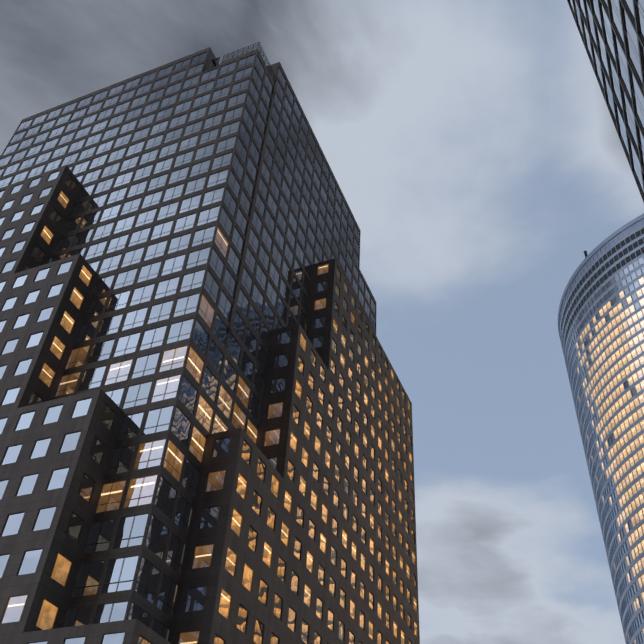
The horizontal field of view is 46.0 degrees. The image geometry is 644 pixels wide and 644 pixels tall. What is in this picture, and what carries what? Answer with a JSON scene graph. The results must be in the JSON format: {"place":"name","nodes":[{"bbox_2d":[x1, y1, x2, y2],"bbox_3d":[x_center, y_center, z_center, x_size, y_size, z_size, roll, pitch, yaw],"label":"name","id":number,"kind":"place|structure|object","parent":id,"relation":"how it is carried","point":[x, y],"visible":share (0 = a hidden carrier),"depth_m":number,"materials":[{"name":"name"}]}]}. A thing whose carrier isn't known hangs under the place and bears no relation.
{"place":"outdoors","nodes":[
{"label":"outdoors","id":0,"kind":"place"},
{"bbox_2d":[0,47,419,643],"bbox_3d":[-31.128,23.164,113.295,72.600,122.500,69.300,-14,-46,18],"label":"skyscraper","id":1,"kind":"structure","parent":0,"point":[206,431],"depth_m":88.70,"materials":[{"name":"glass"}]},
{"bbox_2d":[222,42,275,82],"bbox_3d":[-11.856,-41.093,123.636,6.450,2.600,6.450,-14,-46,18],"label":"roof railing","id":2,"kind":"object","parent":1,"relation":"on","point":[268,63],"visible":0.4,"depth_m":122.01,"materials":[{"name":"grey metal"}]},
{"bbox_2d":[0,0,643,643],"label":"sky","id":3,"kind":"structure","parent":0,"point":[474,149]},
{"bbox_2d":[557,213,643,643],"bbox_3d":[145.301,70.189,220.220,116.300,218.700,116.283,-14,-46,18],"label":"curved tower","id":4,"kind":"structure","parent":0,"point":[609,407],"depth_m":245.52,"materials":[{"name":"blue glass"}]},
{"bbox_2d":[567,0,643,201],"bbox_3d":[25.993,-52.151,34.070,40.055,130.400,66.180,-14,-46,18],"label":"skyscraper","id":5,"kind":"structure","parent":0,"point":[611,32],"depth_m":42.01,"materials":[{"name":"glass"}]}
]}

